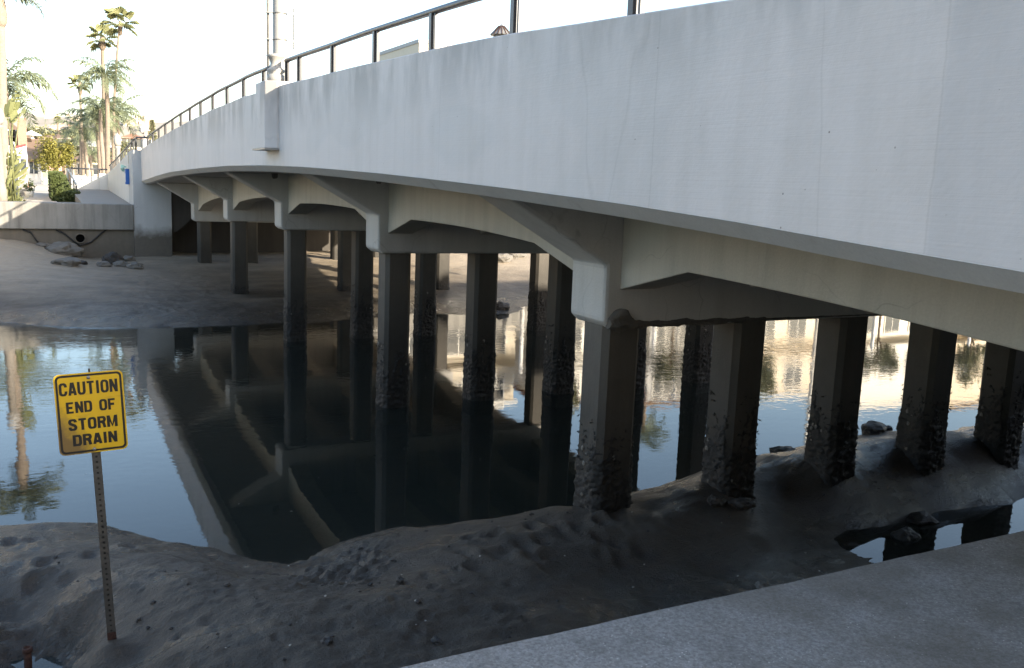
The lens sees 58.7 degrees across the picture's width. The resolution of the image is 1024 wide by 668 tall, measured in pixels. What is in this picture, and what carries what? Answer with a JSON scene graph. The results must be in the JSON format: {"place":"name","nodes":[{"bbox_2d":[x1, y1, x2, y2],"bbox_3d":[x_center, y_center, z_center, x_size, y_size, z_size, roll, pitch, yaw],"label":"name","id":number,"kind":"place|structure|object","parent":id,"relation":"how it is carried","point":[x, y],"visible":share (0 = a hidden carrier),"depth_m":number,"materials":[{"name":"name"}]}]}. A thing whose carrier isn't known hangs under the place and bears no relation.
{"place":"outdoors","nodes":[
{"label":"outdoors","id":0,"kind":"place"},
{"bbox_2d":[21,180,56,201],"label":"pavement","id":1,"kind":"structure","parent":0,"point":[41,194],"depth_m":43.53,"materials":[{"name":"concrete"}]},
{"bbox_2d":[23,183,33,196],"bbox_3d":[-20.924,-6.226,39.355,0.412,0.630,0.511,10,12,42],"label":"potted plant","id":2,"kind":"object","parent":1,"relation":"on","point":[30,190],"visible":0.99,"depth_m":39.30,"materials":[{"name":"green plant"}]},
{"bbox_2d":[28,178,36,191],"bbox_3d":[-24.087,-7.403,45.479,0.615,0.752,0.514,-3,10,-27],"label":"potted plant","id":3,"kind":"object","parent":1,"relation":"on","point":[30,183],"visible":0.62,"depth_m":45.49,"materials":[{"name":"green plant"}]},
{"bbox_2d":[42,172,48,183],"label":"utility box","id":4,"kind":"object","parent":1,"relation":"on","point":[45,177],"visible":0.29,"depth_m":71.86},
{"bbox_2d":[43,173,47,182],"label":"door","id":5,"kind":"structure","parent":4,"relation":"in","point":[45,175],"depth_m":71.85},
{"bbox_2d":[9,113,187,145],"bbox_3d":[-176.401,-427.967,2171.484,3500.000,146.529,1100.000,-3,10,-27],"label":"hills","id":6,"kind":"structure","parent":0,"point":[42,120],"depth_m":1869.21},
{"bbox_2d":[48,125,59,129],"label":"hillside house","id":7,"kind":"structure","parent":6,"relation":"on","point":[54,127],"depth_m":1713.79,"materials":[{"name":"white paint"}]},
{"bbox_2d":[138,119,149,124],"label":"hillside house","id":8,"kind":"structure","parent":6,"relation":"on","point":[145,120],"depth_m":1906.49,"materials":[{"name":"white paint"}]},
{"bbox_2d":[140,126,147,131],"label":"hillside house","id":9,"kind":"structure","parent":6,"relation":"on","point":[144,128],"depth_m":1834.93,"materials":[{"name":"white paint"}]},
{"bbox_2d":[143,115,151,119],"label":"hillside house","id":10,"kind":"structure","parent":6,"relation":"on","point":[149,117],"depth_m":1929.96,"materials":[{"name":"white paint"}]},
{"bbox_2d":[75,189,129,203],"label":"path","id":11,"kind":"structure","parent":0,"point":[94,196],"depth_m":34.46,"materials":[{"name":"concrete"}]},
{"bbox_2d":[67,168,77,190],"bbox_3d":[-18.834,-6.481,38.978,0.070,1.213,6.506,-3,10,-28],"label":"handrail","id":12,"kind":"object","parent":11,"relation":"on","point":[71,176],"visible":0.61,"depth_m":39.76,"materials":[{"name":"grey metal"}]},
{"bbox_2d":[113,133,120,161],"bbox_3d":[-19.428,-8.311,44.902,0.354,3.182,0.354,-3,10,-27],"label":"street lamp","id":13,"kind":"object","parent":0,"point":[117,141],"visible":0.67,"depth_m":44.63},
{"bbox_2d":[5,0,724,122],"label":"sky","id":14,"kind":"structure","parent":0,"point":[185,51],"materials":[{"name":"white"}]},
{"bbox_2d":[0,239,1023,667],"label":"mud bank","id":15,"kind":"structure","parent":0,"point":[676,555],"depth_m":7.97,"materials":[{"name":"grey soil"}]},
{"bbox_2d":[22,645,32,667],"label":"pipe stub","id":16,"kind":"object","parent":15,"relation":"on","point":[27,651],"visible":1,"depth_m":6.35,"materials":[{"name":"brown metal"}]},
{"bbox_2d":[35,242,50,246],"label":"rock","id":17,"kind":"object","parent":15,"relation":"on","point":[41,244],"visible":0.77,"depth_m":29.21,"materials":[{"name":"grey stone"}]},
{"bbox_2d":[44,241,83,256],"bbox_3d":[-14.389,-2.686,29.241,0.832,0.580,1.151,11,13,44],"label":"boulder","id":18,"kind":"object","parent":15,"relation":"on","point":[68,248],"visible":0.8,"depth_m":29.00,"materials":[{"name":"grey stone"}]},
{"bbox_2d":[50,257,80,266],"bbox_3d":[-13.098,-2.098,26.843,0.640,0.354,0.767,8,11,30],"label":"boulder","id":19,"kind":"object","parent":15,"relation":"on","point":[70,261],"visible":0.86,"depth_m":26.66,"materials":[{"name":"grey stone"}]},
{"bbox_2d":[0,201,134,257],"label":"seawall","id":20,"kind":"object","parent":15,"relation":"on","point":[97,230],"visible":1,"depth_m":29.61,"materials":[{"name":"concrete"}]},
{"bbox_2d":[53,368,127,639],"bbox_3d":[-2.725,1.308,5.960,0.421,2.208,0.037,-3,10,-27],"label":"warning sign","id":21,"kind":"object","parent":15,"relation":"on","point":[90,412],"visible":1,"depth_m":5.84,"materials":[{"name":"metal"}]},
{"bbox_2d":[96,261,111,266],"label":"rock","id":22,"kind":"object","parent":15,"relation":"on","point":[103,264],"visible":0.9,"depth_m":27.56,"materials":[{"name":"grey stone"}]},
{"bbox_2d":[102,252,123,264],"bbox_3d":[-12.530,-2.328,28.569,0.684,0.509,0.439,-3,10,-27],"label":"boulder","id":23,"kind":"object","parent":15,"relation":"on","point":[110,257],"visible":0.66,"depth_m":28.39,"materials":[{"name":"grey stone"}]},
{"bbox_2d":[112,260,129,266],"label":"rock","id":24,"kind":"object","parent":15,"relation":"on","point":[121,263],"visible":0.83,"depth_m":27.99,"materials":[{"name":"grey stone"}]},
{"bbox_2d":[123,255,135,260],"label":"rock","id":25,"kind":"object","parent":15,"relation":"on","point":[128,258],"visible":0.81,"depth_m":29.47,"materials":[{"name":"grey stone"}]},
{"bbox_2d":[126,261,143,268],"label":"rock","id":26,"kind":"object","parent":15,"relation":"on","point":[135,265],"visible":0.96,"depth_m":27.88,"materials":[{"name":"grey stone"}]},
{"bbox_2d":[320,636,332,645],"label":"stone","id":27,"kind":"object","parent":15,"relation":"on","point":[327,640],"visible":1,"depth_m":5.92,"materials":[{"name":"grey stone"}]},
{"bbox_2d":[396,576,403,582],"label":"stone","id":28,"kind":"object","parent":15,"relation":"on","point":[399,579],"visible":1,"depth_m":7.00,"materials":[{"name":"grey stone"}]},
{"bbox_2d":[430,636,442,644],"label":"stone","id":29,"kind":"object","parent":15,"relation":"on","point":[436,640],"visible":1,"depth_m":6.12,"materials":[{"name":"grey stone"}]},
{"bbox_2d":[490,24,508,36],"bbox_3d":[-0.458,-5.951,28.783,0.705,7.421,0.705,-3,10,-27],"label":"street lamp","id":30,"kind":"object","parent":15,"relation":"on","point":[501,29],"visible":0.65,"depth_m":28.03,"materials":[{"name":"metal"}]},
{"bbox_2d":[497,301,509,309],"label":"rock","id":31,"kind":"object","parent":15,"relation":"on","point":[502,305],"visible":0.82,"depth_m":25.52,"materials":[{"name":"grey stone"}]},
{"bbox_2d":[498,253,512,262],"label":"boulder","id":32,"kind":"object","parent":15,"relation":"on","point":[504,257],"visible":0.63,"depth_m":32.55,"materials":[{"name":"beige stone"}]},
{"bbox_2d":[508,253,526,258],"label":"boulder","id":33,"kind":"object","parent":15,"relation":"on","point":[518,255],"visible":0.27,"depth_m":33.76,"materials":[{"name":"beige stone"}]},
{"bbox_2d":[128,0,1023,512],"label":"bridge","id":34,"kind":"structure","parent":15,"relation":"on","point":[724,182],"depth_m":7.26,"materials":[{"name":"paint"}]},
{"bbox_2d":[141,139,146,149],"bbox_3d":[-12.067,-6.237,29.926,0.250,0.360,0.246,-3,10,-27],"label":"bollard","id":35,"kind":"object","parent":34,"relation":"on","point":[143,143],"visible":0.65,"depth_m":29.82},
{"bbox_2d":[265,0,294,80],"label":"street lamp","id":36,"kind":"object","parent":34,"relation":"on","point":[279,13],"visible":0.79,"depth_m":14.26,"materials":[{"name":"grey metal"}]},
{"bbox_2d":[266,53,284,80],"bbox_3d":[-3.368,-3.792,12.974,0.270,0.400,0.266,-3,10,-27],"label":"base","id":37,"kind":"object","parent":36,"relation":"attached to","point":[275,71],"visible":0.98,"depth_m":12.89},
{"bbox_2d":[707,494,726,507],"bbox_3d":[2.035,1.665,9.027,0.195,0.134,0.161,1,9,-7],"label":"rock","id":38,"kind":"object","parent":15,"relation":"on","point":[713,500],"visible":1,"depth_m":8.98,"materials":[{"name":"grey stone"}]},
{"bbox_2d":[728,497,756,509],"bbox_3d":[2.315,1.703,9.127,0.260,0.121,0.227,-6,13,-42],"label":"rock","id":39,"kind":"object","parent":15,"relation":"on","point":[742,503],"visible":1,"depth_m":9.07,"materials":[{"name":"grey stone"}]},
{"bbox_2d":[754,581,769,588],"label":"rock","id":40,"kind":"object","parent":15,"relation":"on","point":[760,584],"visible":0.66,"depth_m":7.87,"materials":[{"name":"grey stone"}]},
{"bbox_2d":[769,446,796,452],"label":"rock","id":41,"kind":"object","parent":15,"relation":"on","point":[780,449],"visible":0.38,"depth_m":11.66,"materials":[{"name":"grey stone"}]},
{"bbox_2d":[861,420,886,434],"bbox_3d":[4.623,1.236,11.605,0.306,0.228,0.460,5,10,15],"label":"rock","id":42,"kind":"object","parent":15,"relation":"on","point":[871,427],"visible":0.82,"depth_m":11.51,"materials":[{"name":"grey stone"}]},
{"bbox_2d":[890,526,920,540],"bbox_3d":[4.115,2.174,9.544,0.322,0.292,0.242,-3,10,-27],"label":"rock","id":43,"kind":"object","parent":15,"relation":"on","point":[906,533],"visible":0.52,"depth_m":9.47,"materials":[{"name":"grey stone"}]},
{"bbox_2d":[906,511,938,524],"bbox_3d":[4.516,2.038,10.028,0.379,0.171,0.272,-3,10,-27],"label":"rock","id":44,"kind":"object","parent":15,"relation":"on","point":[920,517],"visible":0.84,"depth_m":9.95,"materials":[{"name":"grey stone"}]},
{"bbox_2d":[0,306,1023,667],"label":"water","id":45,"kind":"structure","parent":0,"point":[262,442],"depth_m":12.89,"materials":[{"name":"blue liquid"}]},
{"label":"ground","id":46,"kind":"structure","parent":0,"visible":0},
{"bbox_2d":[0,108,7,200],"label":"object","id":47,"kind":"object","parent":46,"relation":"on","point":[3,193],"visible":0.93,"depth_m":29.74,"materials":[{"name":"concrete"}]},
{"bbox_2d":[4,91,28,200],"bbox_3d":[-17.267,-6.445,31.547,0.864,3.890,1.147,-3,10,-27],"label":"paddle plant","id":48,"kind":"object","parent":46,"relation":"on","point":[11,107],"visible":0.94,"depth_m":31.49,"materials":[{"name":"green plant"}]},
{"bbox_2d":[8,115,31,187],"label":"house","id":49,"kind":"structure","parent":46,"relation":"on","point":[23,137],"depth_m":56.67,"materials":[{"name":"white paint"}]},
{"bbox_2d":[13,130,26,146],"bbox_3d":[-30.886,-12.247,57.019,0.840,1.040,0.074,-3,10,-27],"label":"window","id":50,"kind":"structure","parent":49,"relation":"in","point":[14,131],"depth_m":56.88,"materials":[{"name":"black glass"}]},
{"bbox_2d":[13,142,27,157],"bbox_3d":[-30.223,-11.149,55.190,0.671,0.961,4.008,-6,12,-40],"label":"banner","id":51,"kind":"object","parent":49,"relation":"attached to","point":[19,148],"visible":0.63,"depth_m":53.78,"materials":[{"name":"white fabric"}]},
{"bbox_2d":[14,158,27,172],"bbox_3d":[-30.954,-10.472,57.307,0.840,1.240,0.074,-3,10,-27],"label":"window","id":52,"kind":"structure","parent":49,"relation":"in","point":[26,163],"depth_m":57.34,"materials":[{"name":"white paint"}]},
{"bbox_2d":[18,175,27,195],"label":"picket gate","id":53,"kind":"structure","parent":46,"relation":"on","point":[25,180],"depth_m":41.00,"materials":[{"name":"white paint"}]},
{"bbox_2d":[12,187,33,200],"bbox_3d":[-18.205,-5.123,33.311,1.836,0.594,1.491,9,12,37],"label":"spiky plant","id":54,"kind":"object","parent":46,"relation":"on","point":[18,197],"visible":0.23,"depth_m":33.02,"materials":[{"name":"green plant"}]},
{"bbox_2d":[0,0,46,181],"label":"feather palm","id":55,"kind":"object","parent":46,"relation":"on","point":[3,60],"visible":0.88,"depth_m":37.35,"materials":[{"name":"brown plant"}]},
{"bbox_2d":[6,56,60,129],"bbox_3d":[-26.544,-11.107,47.984,5.108,7.476,4.942,-3,10,-27],"label":"feather palm","id":56,"kind":"object","parent":46,"relation":"on","point":[27,77],"visible":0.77,"depth_m":48.08,"materials":[{"name":"green plant"}]},
{"bbox_2d":[26,127,42,138],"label":"broadleaf tree","id":57,"kind":"object","parent":46,"relation":"on","point":[28,129],"visible":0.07,"depth_m":203.38,"materials":[{"name":"green plant"}]},
{"bbox_2d":[26,139,44,182],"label":"house","id":58,"kind":"structure","parent":46,"relation":"on","point":[35,175],"depth_m":75.42,"materials":[{"name":"white paint"}]},
{"bbox_2d":[28,162,38,174],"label":"window","id":59,"kind":"structure","parent":58,"relation":"in","point":[31,164],"depth_m":75.08,"materials":[{"name":"grey glass"}]},
{"bbox_2d":[26,123,60,132],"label":"broadleaf tree","id":60,"kind":"object","parent":46,"relation":"on","point":[41,128],"visible":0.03,"depth_m":226.13,"materials":[{"name":"green plant"}]},
{"bbox_2d":[40,128,54,135],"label":"broadleaf tree","id":61,"kind":"object","parent":46,"relation":"on","point":[43,132],"visible":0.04,"depth_m":213.78,"materials":[{"name":"green plant"}]},
{"bbox_2d":[35,134,67,171],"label":"apartment block","id":62,"kind":"structure","parent":46,"relation":"on","point":[58,136],"depth_m":150.21,"materials":[{"name":"pink paint"}]},
{"bbox_2d":[29,133,76,171],"bbox_3d":[-24.995,-9.244,49.325,2.300,3.284,2.055,5,10,19],"label":"broadleaf tree","id":63,"kind":"object","parent":46,"relation":"on","point":[55,158],"visible":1,"depth_m":48.86,"materials":[{"name":"yellow plant"}]},
{"bbox_2d":[54,116,61,133],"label":"fan palm","id":64,"kind":"object","parent":46,"relation":"on","point":[58,117],"visible":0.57,"depth_m":184.00,"materials":[{"name":"green plant"}]},
{"bbox_2d":[46,128,73,137],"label":"broadleaf tree","id":65,"kind":"object","parent":46,"relation":"on","point":[72,136],"visible":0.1,"depth_m":201.44,"materials":[{"name":"green plant"}]},
{"bbox_2d":[48,170,80,201],"bbox_3d":[-19.797,-6.567,40.085,1.151,1.261,10.520,-3,10,-27],"label":"hedge","id":66,"kind":"object","parent":46,"relation":"on","point":[60,190],"visible":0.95,"depth_m":35.55,"materials":[{"name":"green plant"}]},
{"bbox_2d":[52,136,87,180],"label":"broadleaf tree","id":67,"kind":"object","parent":46,"relation":"on","point":[75,145],"visible":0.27,"depth_m":98.42,"materials":[{"name":"green plant"}]},
{"bbox_2d":[50,112,96,175],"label":"feather palm","id":68,"kind":"object","parent":46,"relation":"on","point":[71,126],"visible":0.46,"depth_m":72.52,"materials":[{"name":"green plant"}]},
{"bbox_2d":[66,73,90,175],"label":"fan palm","id":69,"kind":"object","parent":46,"relation":"on","point":[74,79],"visible":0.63,"depth_m":70.62,"materials":[{"name":"plant"}]},
{"bbox_2d":[60,129,96,175],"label":"feather palm","id":70,"kind":"object","parent":46,"relation":"on","point":[85,152],"visible":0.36,"depth_m":76.53,"materials":[{"name":"green plant"}]},
{"bbox_2d":[76,148,96,175],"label":"feather palm","id":71,"kind":"object","parent":46,"relation":"on","point":[91,157],"visible":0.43,"depth_m":80.50,"materials":[{"name":"green plant"}]},
{"bbox_2d":[68,167,107,189],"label":"garden wall","id":72,"kind":"structure","parent":46,"relation":"on","point":[100,182],"depth_m":40.70,"materials":[{"name":"white concrete"}]},
{"bbox_2d":[66,142,111,177],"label":"apartment block","id":73,"kind":"structure","parent":46,"relation":"on","point":[93,148],"depth_m":126.22,"materials":[{"name":"beige paint"}]},
{"bbox_2d":[71,154,111,175],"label":"house","id":74,"kind":"structure","parent":46,"relation":"on","point":[74,172],"depth_m":82.30,"materials":[{"name":"beige paint"}]},
{"bbox_2d":[93,163,97,174],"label":"window","id":75,"kind":"structure","parent":74,"relation":"in","point":[94,166],"depth_m":82.58,"materials":[{"name":"grey glass"}]},
{"bbox_2d":[60,99,127,175],"bbox_3d":[-28.598,-13.008,62.730,4.413,6.362,4.054,-3,10,-27],"label":"feather palm","id":76,"kind":"object","parent":46,"relation":"on","point":[95,121],"visible":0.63,"depth_m":62.42,"materials":[{"name":"green plant"}]},
{"bbox_2d":[68,96,130,173],"bbox_3d":[-27.560,-12.717,61.014,3.868,6.409,3.272,-3,10,-27],"label":"feather palm","id":77,"kind":"object","parent":46,"relation":"on","point":[101,108],"visible":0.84,"depth_m":60.60,"materials":[{"name":"green plant"}]},
{"bbox_2d":[84,23,116,150],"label":"fan palm","id":78,"kind":"object","parent":46,"relation":"on","point":[103,44],"visible":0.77,"depth_m":68.79,"materials":[{"name":"green plant"}]},
{"bbox_2d":[68,55,137,173],"bbox_3d":[-26.213,-13.596,59.317,4.130,8.785,4.015,1,9,-5],"label":"feather palm","id":79,"kind":"object","parent":46,"relation":"on","point":[99,72],"visible":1,"depth_m":58.63,"materials":[{"name":"green plant"}]},
{"bbox_2d":[95,147,126,159],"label":"broadleaf tree","id":80,"kind":"object","parent":46,"relation":"on","point":[115,154],"visible":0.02,"depth_m":103.72,"materials":[{"name":"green plant"}]},
{"bbox_2d":[87,94,145,152],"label":"feather palm","id":81,"kind":"object","parent":46,"relation":"on","point":[128,117],"visible":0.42,"depth_m":66.67,"materials":[{"name":"green plant"}]},
{"bbox_2d":[99,5,140,162],"bbox_3d":[-27.715,-16.663,64.794,2.823,12.966,2.802,-3,10,-27],"label":"fan palm","id":82,"kind":"object","parent":46,"relation":"on","point":[112,13],"visible":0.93,"depth_m":63.95,"materials":[{"name":"green plant"}]},
{"bbox_2d":[107,138,134,202],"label":"ramp wall","id":83,"kind":"structure","parent":46,"relation":"on","point":[118,186],"depth_m":35.14,"materials":[{"name":"white concrete"}]},
{"bbox_2d":[120,164,129,183],"bbox_3d":[-13.370,-5.521,31.428,0.244,0.688,0.610,-3,10,-27],"label":"bag dispenser","id":84,"kind":"object","parent":83,"relation":"attached to","point":[125,169],"visible":1,"depth_m":31.23,"materials":[{"name":"blue plastic"}]},
{"bbox_2d":[115,141,134,156],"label":"broadleaf tree","id":85,"kind":"object","parent":46,"relation":"on","point":[124,145],"visible":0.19,"depth_m":117.62,"materials":[{"name":"green plant"}]},
{"bbox_2d":[121,134,151,149],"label":"apartment block","id":86,"kind":"structure","parent":46,"relation":"on","point":[129,137],"depth_m":145.87,"materials":[{"name":"beige paint"}]},
{"bbox_2d":[121,137,132,144],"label":"window","id":87,"kind":"structure","parent":86,"relation":"in","point":[122,139],"depth_m":145.00,"materials":[{"name":"white paint"}]},
{"bbox_2d":[131,138,140,147],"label":"window","id":88,"kind":"structure","parent":86,"relation":"in","point":[138,140],"depth_m":145.89,"materials":[{"name":"grey glass"}]},
{"bbox_2d":[147,119,157,140],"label":"pine tree","id":89,"kind":"object","parent":46,"relation":"on","point":[151,126],"visible":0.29,"depth_m":164.67,"materials":[{"name":"green plant"}]},
{"bbox_2d":[380,39,452,60],"bbox_3d":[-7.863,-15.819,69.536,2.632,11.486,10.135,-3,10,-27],"label":"apartment block","id":90,"kind":"structure","parent":46,"relation":"on","point":[415,46],"depth_m":65.49,"materials":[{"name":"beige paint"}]},
{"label":"beach house","id":91,"kind":"object","parent":46,"relation":"on","visible":0},
{"bbox_2d":[27,130,41,138],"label":"roof canopy","id":92,"kind":"object","parent":91,"relation":"on","point":[31,134],"visible":0.67,"depth_m":98.73,"materials":[{"name":"white paint"}]},
{"label":"ground","id":93,"kind":"structure","parent":0,"visible":0},
{"bbox_2d":[401,531,1023,667],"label":"seawall","id":94,"kind":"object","parent":93,"relation":"on","point":[960,606],"visible":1,"depth_m":3.21,"materials":[{"name":"concrete"}]}
]}

